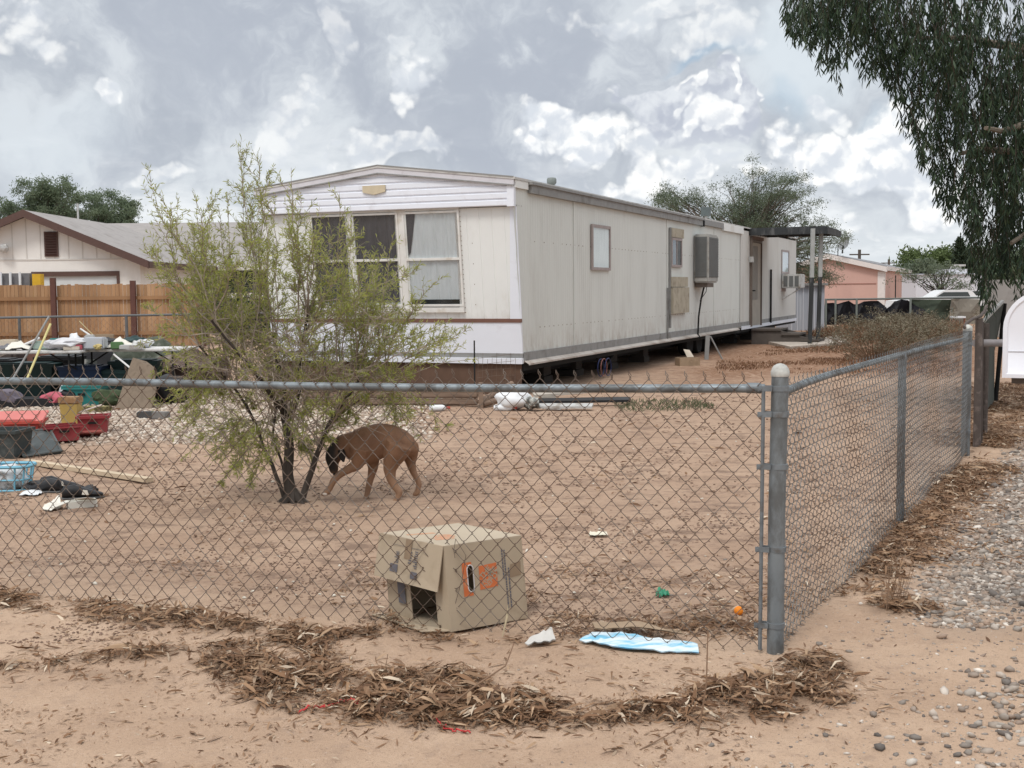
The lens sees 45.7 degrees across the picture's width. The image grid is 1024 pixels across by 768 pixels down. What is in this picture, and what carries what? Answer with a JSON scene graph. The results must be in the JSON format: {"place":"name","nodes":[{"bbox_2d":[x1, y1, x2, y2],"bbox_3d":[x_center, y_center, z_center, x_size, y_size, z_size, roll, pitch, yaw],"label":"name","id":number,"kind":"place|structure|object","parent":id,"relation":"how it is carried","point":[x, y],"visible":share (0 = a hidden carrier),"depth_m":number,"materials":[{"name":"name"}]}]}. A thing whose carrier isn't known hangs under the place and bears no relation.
{"place":"outdoors","nodes":[
{"label":"outdoors","id":0,"kind":"place"},
{"bbox_2d":[0,272,33,296],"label":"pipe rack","id":1,"kind":"object","parent":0,"point":[18,278],"visible":0.32,"depth_m":38.94,"materials":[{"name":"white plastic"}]},
{"bbox_2d":[0,203,222,338],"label":"garage","id":2,"kind":"structure","parent":0,"point":[62,250],"depth_m":41.79,"materials":[{"name":"grey"}]},
{"bbox_2d":[44,276,116,336],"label":"garage door","id":3,"kind":"structure","parent":2,"relation":"in","point":[60,280],"depth_m":41.89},
{"bbox_2d":[107,222,267,326],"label":"house","id":4,"kind":"structure","parent":0,"point":[141,228],"depth_m":53.33,"materials":[{"name":"grey"}]},
{"bbox_2d":[0,305,1023,767],"bbox_3d":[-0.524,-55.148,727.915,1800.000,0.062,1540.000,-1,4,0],"label":"ground","id":5,"kind":"structure","parent":0,"point":[62,693],"depth_m":6.13,"materials":[{"name":"soil"}]},
{"bbox_2d":[0,426,35,458],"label":"storage tote","id":6,"kind":"object","parent":5,"relation":"on","point":[23,442],"visible":0.79,"depth_m":11.48,"materials":[{"name":"plastic"}]},
{"bbox_2d":[0,461,36,491],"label":"laundry basket","id":7,"kind":"object","parent":5,"relation":"on","point":[10,476],"visible":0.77,"depth_m":9.55,"materials":[{"name":"blue plastic"}]},
{"bbox_2d":[0,410,48,428],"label":"storage tote","id":8,"kind":"object","parent":5,"relation":"on","point":[28,416],"visible":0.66,"depth_m":12.87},
{"bbox_2d":[0,396,58,407],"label":"black tray","id":9,"kind":"object","parent":5,"relation":"on","point":[28,400],"visible":0.27,"depth_m":16.52,"materials":[{"name":"plastic"}]},
{"bbox_2d":[0,389,22,402],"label":"striped bundle","id":10,"kind":"object","parent":9,"relation":"on","point":[14,396],"visible":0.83,"depth_m":16.46,"materials":[{"name":"purple fabric"}]},
{"bbox_2d":[39,391,62,402],"bbox_3d":[-6.288,0.214,16.668,0.353,0.224,0.256,-1,4,0],"label":"pink bundle","id":11,"kind":"object","parent":9,"relation":"on","point":[55,396],"visible":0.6,"depth_m":16.57,"materials":[{"name":"fabric"}]},
{"bbox_2d":[32,274,44,319],"bbox_3d":[-15.187,-2.439,39.067,0.266,2.183,0.300,-1,4,0],"label":"yellow ladder","id":12,"kind":"object","parent":5,"relation":"on","point":[37,279],"visible":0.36,"depth_m":38.85,"materials":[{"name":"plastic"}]},
{"bbox_2d":[21,428,62,457],"bbox_3d":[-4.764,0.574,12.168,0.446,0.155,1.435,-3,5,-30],"label":"tote lid","id":13,"kind":"object","parent":5,"relation":"on","point":[37,442],"visible":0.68,"depth_m":11.99,"materials":[{"name":"plastic"}]},
{"bbox_2d":[26,478,61,492],"bbox_3d":[-3.633,0.785,9.435,0.308,0.112,0.100,0,5,12],"label":"shoe","id":14,"kind":"object","parent":5,"relation":"on","point":[44,486],"visible":0.77,"depth_m":9.39,"materials":[{"name":"black fabric"}]},
{"bbox_2d":[0,349,89,377],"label":"folding table","id":15,"kind":"object","parent":5,"relation":"on","point":[49,351],"visible":0.58,"depth_m":17.31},
{"bbox_2d":[5,341,29,349],"bbox_3d":[-7.112,-0.563,17.504,0.340,0.129,0.300,-2,5,-23],"label":"paper pile","id":16,"kind":"object","parent":15,"relation":"on","point":[18,344],"visible":0.94,"depth_m":17.42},
{"bbox_2d":[13,316,49,376],"bbox_3d":[-6.773,-0.519,17.131,0.032,0.877,0.610,3,6,39],"label":"pole","id":17,"kind":"object","parent":15,"relation":"on","point":[32,345],"visible":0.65,"depth_m":17.12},
{"bbox_2d":[25,323,51,385],"bbox_3d":[-6.657,-0.419,17.064,0.032,0.852,0.568,1,5,22],"label":"pole","id":18,"kind":"object","parent":15,"relation":"on","point":[39,349],"visible":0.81,"depth_m":17.07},
{"bbox_2d":[43,337,84,348],"bbox_3d":[-6.440,-0.577,17.495,0.646,0.180,0.420,-1,4,0],"label":"cloth bundle","id":19,"kind":"object","parent":15,"relation":"on","point":[60,343],"visible":0.91,"depth_m":17.39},
{"bbox_2d":[0,172,99,219],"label":"mesquite tree","id":20,"kind":"object","parent":5,"relation":"on","point":[52,201],"visible":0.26,"depth_m":64.61,"materials":[{"name":"green plant"}]},
{"bbox_2d":[43,495,60,510],"bbox_3d":[-3.315,0.854,8.750,0.127,0.062,0.418,-2,5,-22],"label":"paper scrap","id":21,"kind":"object","parent":5,"relation":"on","point":[47,506],"visible":0.84,"depth_m":8.72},
{"bbox_2d":[40,476,78,489],"bbox_3d":[-3.540,0.771,9.514,0.308,0.112,0.100,-2,5,-13],"label":"shoe","id":22,"kind":"object","parent":5,"relation":"on","point":[65,482],"visible":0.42,"depth_m":9.49,"materials":[{"name":"black fabric"}]},
{"bbox_2d":[33,354,86,387],"bbox_3d":[-6.880,-0.133,18.541,0.656,0.615,0.511,-1,4,0],"label":"storage tub","id":23,"kind":"object","parent":5,"relation":"on","point":[45,358],"visible":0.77,"depth_m":18.31,"materials":[{"name":"black plastic"}]},
{"bbox_2d":[39,422,82,441],"bbox_3d":[-4.739,0.511,12.783,0.380,0.223,0.340,-3,5,-31],"label":"storage tote","id":24,"kind":"object","parent":5,"relation":"on","point":[70,434],"visible":0.82,"depth_m":12.66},
{"bbox_2d":[58,396,82,422],"bbox_3d":[-5.108,0.325,14.088,0.230,0.360,0.200,-1,4,0],"label":"yellow bin","id":25,"kind":"object","parent":5,"relation":"on","point":[70,415],"visible":0.8,"depth_m":14.00,"materials":[{"name":"plastic"}]},
{"bbox_2d":[51,497,97,508],"bbox_3d":[-3.136,0.847,8.694,0.320,0.084,0.150,-3,5,-29],"label":"flattened carton","id":26,"kind":"object","parent":5,"relation":"on","point":[73,504],"visible":0.79,"depth_m":8.70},
{"bbox_2d":[56,364,109,386],"bbox_3d":[-6.315,-0.037,17.947,0.667,0.495,0.500,-1,4,0],"label":"storage tub","id":27,"kind":"object","parent":5,"relation":"on","point":[90,370],"visible":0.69,"depth_m":17.72,"materials":[{"name":"blue plastic"}]},
{"bbox_2d":[61,484,104,499],"bbox_3d":[-3.231,0.809,9.152,0.308,0.112,0.100,-2,5,-22],"label":"shoe","id":28,"kind":"object","parent":5,"relation":"on","point":[73,489],"visible":0.87,"depth_m":9.11,"materials":[{"name":"black plastic"}]},
{"bbox_2d":[23,459,152,482],"bbox_3d":[-3.681,0.741,10.472,1.880,0.035,0.070,3,6,39],"label":"plank","id":29,"kind":"object","parent":5,"relation":"on","point":[100,472],"visible":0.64,"depth_m":10.35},
{"bbox_2d":[79,430,102,436],"bbox_3d":[-4.633,0.544,13.094,0.400,0.107,0.272,-3,5,-29],"label":"tote lid","id":30,"kind":"object","parent":5,"relation":"on","point":[88,433],"visible":0.39,"depth_m":13.05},
{"bbox_2d":[75,413,110,432],"bbox_3d":[-4.662,0.443,13.555,0.360,0.200,0.290,-2,5,-14],"label":"storage tote","id":31,"kind":"object","parent":5,"relation":"on","point":[99,418],"visible":0.77,"depth_m":13.45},
{"bbox_2d":[80,352,112,364],"bbox_3d":[-6.565,-0.249,19.836,0.906,0.660,0.512,-1,4,0],"label":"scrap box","id":32,"kind":"object","parent":5,"relation":"on","point":[105,358],"visible":0.07,"depth_m":19.57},
{"bbox_2d":[0,278,205,346],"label":"wooden fence","id":33,"kind":"object","parent":5,"relation":"on","point":[48,302],"visible":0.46,"depth_m":34.90,"materials":[{"name":"brown wood"}]},
{"bbox_2d":[72,187,148,222],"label":"mesquite tree","id":34,"kind":"object","parent":5,"relation":"on","point":[126,213],"visible":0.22,"depth_m":68.61,"materials":[{"name":"green plant"}]},
{"bbox_2d":[0,312,268,366],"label":"chain link fence","id":35,"kind":"object","parent":5,"relation":"on","point":[126,316],"visible":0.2,"depth_m":22.38,"materials":[{"name":"metal"}]},
{"bbox_2d":[155,374,188,403],"bbox_3d":[-4.810,0.071,16.963,0.670,0.439,0.435,-1,4,0],"label":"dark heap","id":36,"kind":"object","parent":5,"relation":"on","point":[163,392],"visible":0.38,"depth_m":16.84,"materials":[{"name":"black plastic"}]},
{"bbox_2d":[0,388,439,445],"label":"pebble bed","id":37,"kind":"object","parent":5,"relation":"on","point":[149,426],"visible":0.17,"depth_m":14.40,"materials":[{"name":"gravel"}]},
{"bbox_2d":[0,361,61,395],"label":"storage tub","id":38,"kind":"object","parent":37,"relation":"on","point":[48,370],"visible":0.59,"depth_m":18.01,"materials":[{"name":"green plastic"}]},
{"bbox_2d":[61,385,110,405],"bbox_3d":[-5.936,0.142,16.958,0.561,0.295,0.422,-1,4,0],"label":"storage tub","id":39,"kind":"object","parent":37,"relation":"on","point":[77,390],"visible":0.41,"depth_m":16.77,"materials":[{"name":"teal plastic"}]},
{"bbox_2d":[82,406,111,411],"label":"wood offcuts","id":40,"kind":"object","parent":37,"relation":"on","point":[105,408],"visible":0.56,"depth_m":15.88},
{"bbox_2d":[91,389,120,405],"bbox_3d":[-5.523,0.193,16.674,0.434,0.258,0.321,-1,4,0],"label":"plant pot heap","id":41,"kind":"object","parent":37,"relation":"on","point":[112,399],"visible":0.69,"depth_m":16.56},
{"bbox_2d":[101,368,127,389],"bbox_3d":[-5.971,-0.015,18.049,0.646,0.435,0.468,-1,4,0],"label":"storage tub","id":42,"kind":"object","parent":37,"relation":"on","point":[116,372],"visible":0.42,"depth_m":17.84,"materials":[{"name":"green plastic"}]},
{"bbox_2d":[107,358,164,378],"bbox_3d":[-5.656,-0.097,18.344,0.740,0.555,0.490,-1,4,-2],"label":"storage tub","id":43,"kind":"object","parent":37,"relation":"on","point":[155,362],"visible":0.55,"depth_m":18.13,"materials":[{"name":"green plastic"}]},
{"bbox_2d":[116,358,156,409],"bbox_3d":[-5.038,-0.012,16.540,0.502,0.651,0.870,-1,4,0],"label":"plywood board","id":44,"kind":"object","parent":37,"relation":"on","point":[127,399],"visible":0.7,"depth_m":16.43,"materials":[{"name":"wood"}]},
{"bbox_2d":[74,346,198,375],"bbox_3d":[-5.636,-0.168,18.037,1.820,0.740,0.740,0,4,3],"label":"folding table","id":45,"kind":"object","parent":37,"relation":"on","point":[153,349],"visible":0.34,"depth_m":17.68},
{"bbox_2d":[82,337,107,348],"bbox_3d":[-6.033,-0.592,17.603,0.300,0.170,0.250,-1,4,-3],"label":"plastic tub","id":46,"kind":"object","parent":45,"relation":"on","point":[90,342],"visible":0.95,"depth_m":17.48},
{"bbox_2d":[110,335,178,360],"bbox_3d":[-5.730,-0.297,19.429,1.338,0.943,0.621,-1,4,0],"label":"scrap heap","id":47,"kind":"object","parent":45,"relation":"on","point":[140,355],"visible":0.16,"depth_m":19.21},
{"bbox_2d":[150,411,169,418],"bbox_3d":[-4.345,0.385,14.972,0.240,0.090,0.140,0,5,10],"label":"stone block","id":48,"kind":"object","parent":37,"relation":"on","point":[157,415],"depth_m":14.90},
{"bbox_2d":[158,349,227,390],"bbox_3d":[-5.031,-0.202,18.933,1.274,0.696,0.697,-1,4,0],"label":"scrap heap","id":49,"kind":"object","parent":37,"relation":"on","point":[177,372],"visible":0.23,"depth_m":18.73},
{"bbox_2d":[206,288,270,342],"bbox_3d":[-7.898,-1.994,36.928,3.632,2.078,1.759,-1,4,0],"label":"hedge","id":50,"kind":"object","parent":5,"relation":"on","point":[262,320],"visible":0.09,"depth_m":36.67,"materials":[{"name":"green plant"}]},
{"bbox_2d":[135,135,476,503],"bbox_3d":[-1.523,-0.451,8.824,2.550,2.774,1.372,-1,4,0],"label":"desert willow","id":51,"kind":"object","parent":5,"relation":"on","point":[205,293],"visible":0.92,"depth_m":8.74,"materials":[{"name":"green plant"}]},
{"bbox_2d":[321,423,421,500],"bbox_3d":[-1.042,0.595,9.012,0.736,0.606,0.311,-1,4,0],"label":"dog","id":52,"kind":"object","parent":5,"relation":"on","point":[389,443],"visible":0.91,"depth_m":8.94},
{"bbox_2d":[302,398,478,404],"bbox_3d":[-1.646,0.239,16.291,2.421,0.085,0.100,0,4,6],"label":"edging board","id":53,"kind":"object","parent":5,"relation":"on","point":[462,401],"visible":0.4,"depth_m":16.20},
{"bbox_2d":[300,391,478,397],"bbox_3d":[-1.647,0.144,16.284,2.421,0.085,0.100,0,4,6],"label":"edging board","id":54,"kind":"object","parent":53,"relation":"on","point":[448,395],"visible":0.5,"depth_m":16.18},
{"bbox_2d":[0,363,789,654],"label":"chain link fence","id":55,"kind":"object","parent":5,"relation":"on","point":[776,466],"visible":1,"depth_m":5.45,"materials":[{"name":"metal"}]},
{"bbox_2d":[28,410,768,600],"bbox_3d":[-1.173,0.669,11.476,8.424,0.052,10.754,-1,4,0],"label":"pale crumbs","id":56,"kind":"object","parent":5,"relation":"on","point":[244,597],"visible":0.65,"depth_m":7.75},
{"bbox_2d":[372,523,527,631],"bbox_3d":[-0.306,0.905,5.736,0.609,0.396,0.458,-3,5,-32],"label":"cardboard carton","id":57,"kind":"object","parent":5,"relation":"on","point":[440,576],"visible":0.91,"depth_m":5.62,"materials":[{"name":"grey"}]},
{"bbox_2d":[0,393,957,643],"bbox_3d":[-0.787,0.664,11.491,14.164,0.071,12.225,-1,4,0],"label":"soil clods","id":58,"kind":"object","parent":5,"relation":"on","point":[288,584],"visible":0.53,"depth_m":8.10,"materials":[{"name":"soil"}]},
{"bbox_2d":[477,354,515,392],"bbox_3d":[-0.214,-0.111,16.965,0.552,0.650,0.054,0,5,11],"label":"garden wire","id":59,"kind":"object","parent":5,"relation":"on","point":[496,375],"visible":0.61,"depth_m":16.95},
{"bbox_2d":[0,381,1023,767],"bbox_3d":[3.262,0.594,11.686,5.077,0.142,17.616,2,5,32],"label":"leaf litter","id":60,"kind":"object","parent":5,"relation":"on","point":[480,701],"visible":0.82,"depth_m":4.89,"materials":[{"name":"plant"}]},
{"bbox_2d":[438,643,513,712],"bbox_3d":[-0.130,1.093,4.483,0.330,0.228,0.035,-3,5,-27],"label":"twig","id":61,"kind":"object","parent":60,"relation":"on","point":[461,696],"visible":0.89,"depth_m":4.47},
{"bbox_2d":[877,551,913,607],"bbox_3d":[1.835,0.943,5.832,0.149,0.260,0.258,-1,4,0],"label":"dry seedling","id":62,"kind":"object","parent":60,"relation":"on","point":[895,588],"visible":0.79,"depth_m":5.83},
{"bbox_2d":[494,392,539,410],"bbox_3d":[0.066,0.215,15.686,0.596,0.302,0.362,-1,4,0],"label":"rubbish bag","id":63,"kind":"object","parent":5,"relation":"on","point":[513,398],"visible":0.84,"depth_m":15.57,"materials":[{"name":"white plastic"}]},
{"bbox_2d":[253,165,804,393],"bbox_3d":[2.951,-2.666,29.318,4.940,3.884,24.624,1,5,22],"label":"mobile home","id":64,"kind":"object","parent":5,"relation":"on","point":[546,278],"visible":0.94,"depth_m":18.68,"materials":[{"name":"beige"}]},
{"bbox_2d":[309,214,353,306],"bbox_3d":[-2.744,-1.879,18.589,0.667,1.396,0.191,1,5,22],"label":"window","id":65,"kind":"structure","parent":64,"relation":"in","point":[333,219],"depth_m":18.56,"materials":[{"name":"grey glass"}]},
{"bbox_2d":[348,212,402,306],"bbox_3d":[-2.043,-1.864,18.303,0.823,1.396,0.191,1,5,22],"label":"window","id":66,"kind":"structure","parent":64,"relation":"in","point":[382,225],"depth_m":18.27,"materials":[{"name":"grey glass"}]},
{"bbox_2d":[401,210,464,305],"bbox_3d":[-1.165,-1.844,17.943,0.925,1.396,0.191,1,5,22],"label":"window","id":67,"kind":"structure","parent":64,"relation":"in","point":[431,235],"depth_m":17.94,"materials":[{"name":"white glass"}]},
{"bbox_2d":[591,224,610,270],"bbox_3d":[1.532,-2.340,20.901,0.035,0.770,1.012,1,5,22],"label":"window","id":68,"kind":"structure","parent":64,"relation":"in","point":[600,234],"depth_m":20.90,"materials":[{"name":"white glass"}]},
{"bbox_2d":[671,237,681,267],"bbox_3d":[3.466,-2.765,25.609,0.035,0.610,0.849,1,5,22],"label":"window","id":69,"kind":"structure","parent":64,"relation":"in","point":[676,243],"depth_m":25.58,"materials":[{"name":"grey glass"}]},
{"bbox_2d":[752,243,760,325],"bbox_3d":[6.745,-2.751,33.498,0.124,2.254,1.314,1,5,22],"label":"door","id":70,"kind":"structure","parent":64,"relation":"in","point":[756,289],"depth_m":33.55,"materials":[{"name":"metal"}]},
{"bbox_2d":[781,250,788,273],"bbox_3d":[8.522,-3.806,37.921,0.035,0.733,1.309,1,5,22],"label":"window","id":71,"kind":"structure","parent":64,"relation":"in","point":[784,253],"depth_m":37.86,"materials":[{"name":"white glass"}]},
{"bbox_2d":[525,627,554,644],"bbox_3d":[0.135,1.113,5.347,0.193,0.041,0.082,-5,6,-43],"label":"paper scrap","id":72,"kind":"object","parent":5,"relation":"on","point":[545,636],"visible":1,"depth_m":5.34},
{"bbox_2d":[532,392,582,397],"bbox_3d":[0.906,0.147,16.544,1.254,0.220,0.140,-1,5,-11],"label":"metal strip","id":73,"kind":"object","parent":5,"relation":"on","point":[548,395],"visible":0.21,"depth_m":16.43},
{"bbox_2d":[539,403,592,409],"bbox_3d":[0.688,0.288,15.662,0.708,0.080,0.120,0,5,12],"label":"metal strip","id":74,"kind":"object","parent":5,"relation":"on","point":[556,406],"visible":1,"depth_m":15.63,"materials":[{"name":"metal"}]},
{"bbox_2d":[538,397,629,402],"bbox_3d":[0.937,0.229,16.193,1.273,0.110,0.120,0,4,6],"label":"metal strip","id":75,"kind":"object","parent":5,"relation":"on","point":[587,399],"visible":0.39,"depth_m":16.16,"materials":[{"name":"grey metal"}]},
{"bbox_2d":[592,621,683,634],"bbox_3d":[0.565,1.084,5.433,0.425,0.026,0.095,1,5,15],"label":"cardboard strip","id":76,"kind":"object","parent":5,"relation":"on","point":[622,624],"visible":0.91,"depth_m":5.44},
{"bbox_2d":[579,632,698,652],"bbox_3d":[0.561,1.121,5.268,0.537,0.029,0.161,2,5,29],"label":"printed wrapper","id":77,"kind":"object","parent":5,"relation":"on","point":[637,641],"visible":0.98,"depth_m":5.26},
{"bbox_2d":[612,397,716,411],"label":"green weeds","id":78,"kind":"object","parent":5,"relation":"on","point":[697,405],"visible":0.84,"depth_m":15.87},
{"bbox_2d":[675,349,699,365],"bbox_3d":[3.496,-0.530,24.307,0.420,0.320,0.358,-1,5,-11],"label":"cardboard box","id":79,"kind":"object","parent":5,"relation":"on","point":[690,359],"visible":1,"depth_m":24.16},
{"bbox_2d":[697,630,707,735],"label":"twig","id":80,"kind":"object","parent":5,"relation":"on","point":[700,719],"visible":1,"depth_m":4.20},
{"bbox_2d":[704,335,722,359],"bbox_3d":[4.341,-0.775,26.165,0.420,0.540,0.054,-1,4,-7],"label":"support stand","id":81,"kind":"object","parent":5,"relation":"on","point":[707,344],"visible":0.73,"depth_m":26.13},
{"bbox_2d":[644,154,858,287],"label":"mesquite tree","id":82,"kind":"object","parent":5,"relation":"on","point":[744,214],"visible":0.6,"depth_m":53.08,"materials":[{"name":"green plant"}]},
{"bbox_2d":[517,533,1023,767],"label":"loose stones","id":83,"kind":"object","parent":5,"relation":"on","point":[1008,687],"visible":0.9,"depth_m":4.41,"materials":[{"name":"gravel"}]},
{"bbox_2d":[768,338,850,348],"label":"concrete slab","id":84,"kind":"structure","parent":5,"relation":"on","point":[791,345],"depth_m":31.58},
{"bbox_2d":[751,327,824,343],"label":"entry steps","id":85,"kind":"structure","parent":84,"relation":"on","point":[762,335],"depth_m":32.91,"materials":[{"name":"concrete"}]},
{"bbox_2d":[748,226,840,343],"bbox_3d":[7.708,-2.674,33.317,2.078,3.150,3.483,1,5,22],"label":"porch cover","id":86,"kind":"object","parent":84,"relation":"on","point":[811,232],"visible":0.95,"depth_m":32.36,"materials":[{"name":"metal"}]},
{"bbox_2d":[715,320,963,383],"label":"dry weeds","id":87,"kind":"object","parent":5,"relation":"on","point":[822,362],"visible":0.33,"depth_m":25.12,"materials":[{"name":"plant"}]},
{"bbox_2d":[800,253,912,305],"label":"mobile home","id":88,"kind":"object","parent":5,"relation":"on","point":[868,279],"visible":0.48,"depth_m":78.53,"materials":[{"name":"pink"}]},
{"bbox_2d":[784,324,972,645],"bbox_3d":[2.660,0.324,8.123,0.097,1.243,6.714,2,5,27],"label":"chain link fence","id":89,"kind":"object","parent":5,"relation":"on","point":[964,402],"visible":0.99,"depth_m":7.13,"materials":[{"name":"grey metal"}]},
{"bbox_2d":[805,307,955,360],"bbox_3d":[7.610,-1.001,25.594,2.942,1.242,2.648,2,5,28],"label":"dry bush","id":90,"kind":"object","parent":5,"relation":"on","point":[883,341],"visible":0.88,"depth_m":25.52,"materials":[{"name":"brown plant"}]},
{"bbox_2d":[821,305,945,338],"bbox_3d":[11.044,-1.732,35.192,3.706,1.184,3.780,-1,4,0],"label":"dry bush","id":91,"kind":"object","parent":5,"relation":"on","point":[855,326],"visible":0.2,"depth_m":35.49,"materials":[{"name":"brown plant"}]},
{"bbox_2d":[779,0,1023,321],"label":"eucalyptus tree","id":92,"kind":"object","parent":5,"relation":"on","point":[952,71],"visible":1,"depth_m":13.95,"materials":[{"name":"green plant"}]},
{"bbox_2d":[824,297,979,326],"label":"chain link fence","id":93,"kind":"object","parent":5,"relation":"on","point":[965,306],"visible":0.52,"depth_m":45.02,"materials":[{"name":"metal"}]},
{"bbox_2d":[835,308,973,356],"bbox_3d":[8.549,-1.095,26.676,3.425,1.304,3.338,-1,4,0],"label":"dry bush","id":94,"kind":"object","parent":5,"relation":"on","point":[917,337],"visible":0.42,"depth_m":26.57,"materials":[{"name":"brown plant"}]},
{"bbox_2d":[873,306,953,328],"bbox_3d":[12.681,-1.979,38.789,2.647,1.116,2.865,3,5,34],"label":"dry bush","id":95,"kind":"object","parent":5,"relation":"on","point":[923,318],"visible":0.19,"depth_m":38.63,"materials":[{"name":"brown plant"}]},
{"bbox_2d":[895,255,949,273],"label":"background tree","id":96,"kind":"object","parent":5,"relation":"on","point":[926,262],"visible":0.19,"depth_m":98.23,"materials":[{"name":"green plant"}]},
{"bbox_2d":[860,307,998,348],"bbox_3d":[10.276,-1.302,29.634,2.956,1.166,2.559,-3,5,-25],"label":"dry bush","id":97,"kind":"object","parent":5,"relation":"on","point":[936,323],"visible":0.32,"depth_m":29.49,"materials":[{"name":"brown plant"}]},
{"bbox_2d":[885,260,980,292],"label":"desert shrub","id":98,"kind":"object","parent":5,"relation":"on","point":[933,276],"visible":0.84,"depth_m":59.74,"materials":[{"name":"green plant"}]},
{"bbox_2d":[889,241,979,268],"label":"background tree","id":99,"kind":"object","parent":5,"relation":"on","point":[941,254],"visible":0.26,"depth_m":103.94,"materials":[{"name":"green plant"}]},
{"bbox_2d":[885,290,984,312],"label":"parked car","id":100,"kind":"object","parent":5,"relation":"on","point":[948,293],"visible":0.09,"depth_m":55.97,"materials":[{"name":"white metal"}]},
{"bbox_2d":[901,273,981,297],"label":"white trailer","id":101,"kind":"object","parent":5,"relation":"on","point":[909,290],"visible":0.32,"depth_m":67.81,"materials":[{"name":"metal"}]},
{"bbox_2d":[948,233,970,268],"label":"cypress tree","id":102,"kind":"object","parent":5,"relation":"on","point":[958,249],"visible":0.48,"depth_m":94.27,"materials":[{"name":"green plant"}]},
{"bbox_2d":[963,305,1002,446],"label":"pipe gate","id":103,"kind":"structure","parent":5,"relation":"on","point":[982,342],"depth_m":11.55,"materials":[{"name":"metal"}]},
{"bbox_2d":[983,300,1006,407],"bbox_3d":[5.995,-0.358,15.256,0.150,1.374,1.442,2,5,31],"label":"screened panel","id":104,"kind":"object","parent":5,"relation":"on","point":[996,321],"visible":0.64,"depth_m":15.60,"materials":[{"name":"metal"}]},
{"bbox_2d":[971,246,1022,289],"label":"background tree","id":105,"kind":"object","parent":5,"relation":"on","point":[1008,268],"visible":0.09,"depth_m":97.76,"materials":[{"name":"green plant"}]},
{"bbox_2d":[1002,296,1023,383],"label":"mailbox","id":106,"kind":"object","parent":5,"relation":"on","point":[1013,350],"visible":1,"depth_m":5.05,"materials":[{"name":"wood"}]},
{"bbox_2d":[1002,296,1023,377],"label":"door","id":107,"kind":"structure","parent":106,"relation":"in","point":[1013,326],"depth_m":5.04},
{"bbox_2d":[0,0,1023,264],"label":"sky","id":108,"kind":"structure","parent":0,"point":[616,99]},
{"bbox_2d":[776,283,827,330],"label":"shed","id":109,"kind":"structure","parent":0,"point":[802,307],"depth_m":42.92,"materials":[{"name":"white metal"}]},
{"bbox_2d":[884,426,1023,638],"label":"gravel","id":110,"kind":"structure","parent":0,"point":[990,572],"depth_m":6.59,"materials":[{"name":"gravel"}]},
{"bbox_2d":[984,280,1023,336],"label":"boundary wall","id":111,"kind":"structure","parent":0,"point":[1005,292],"depth_m":35.91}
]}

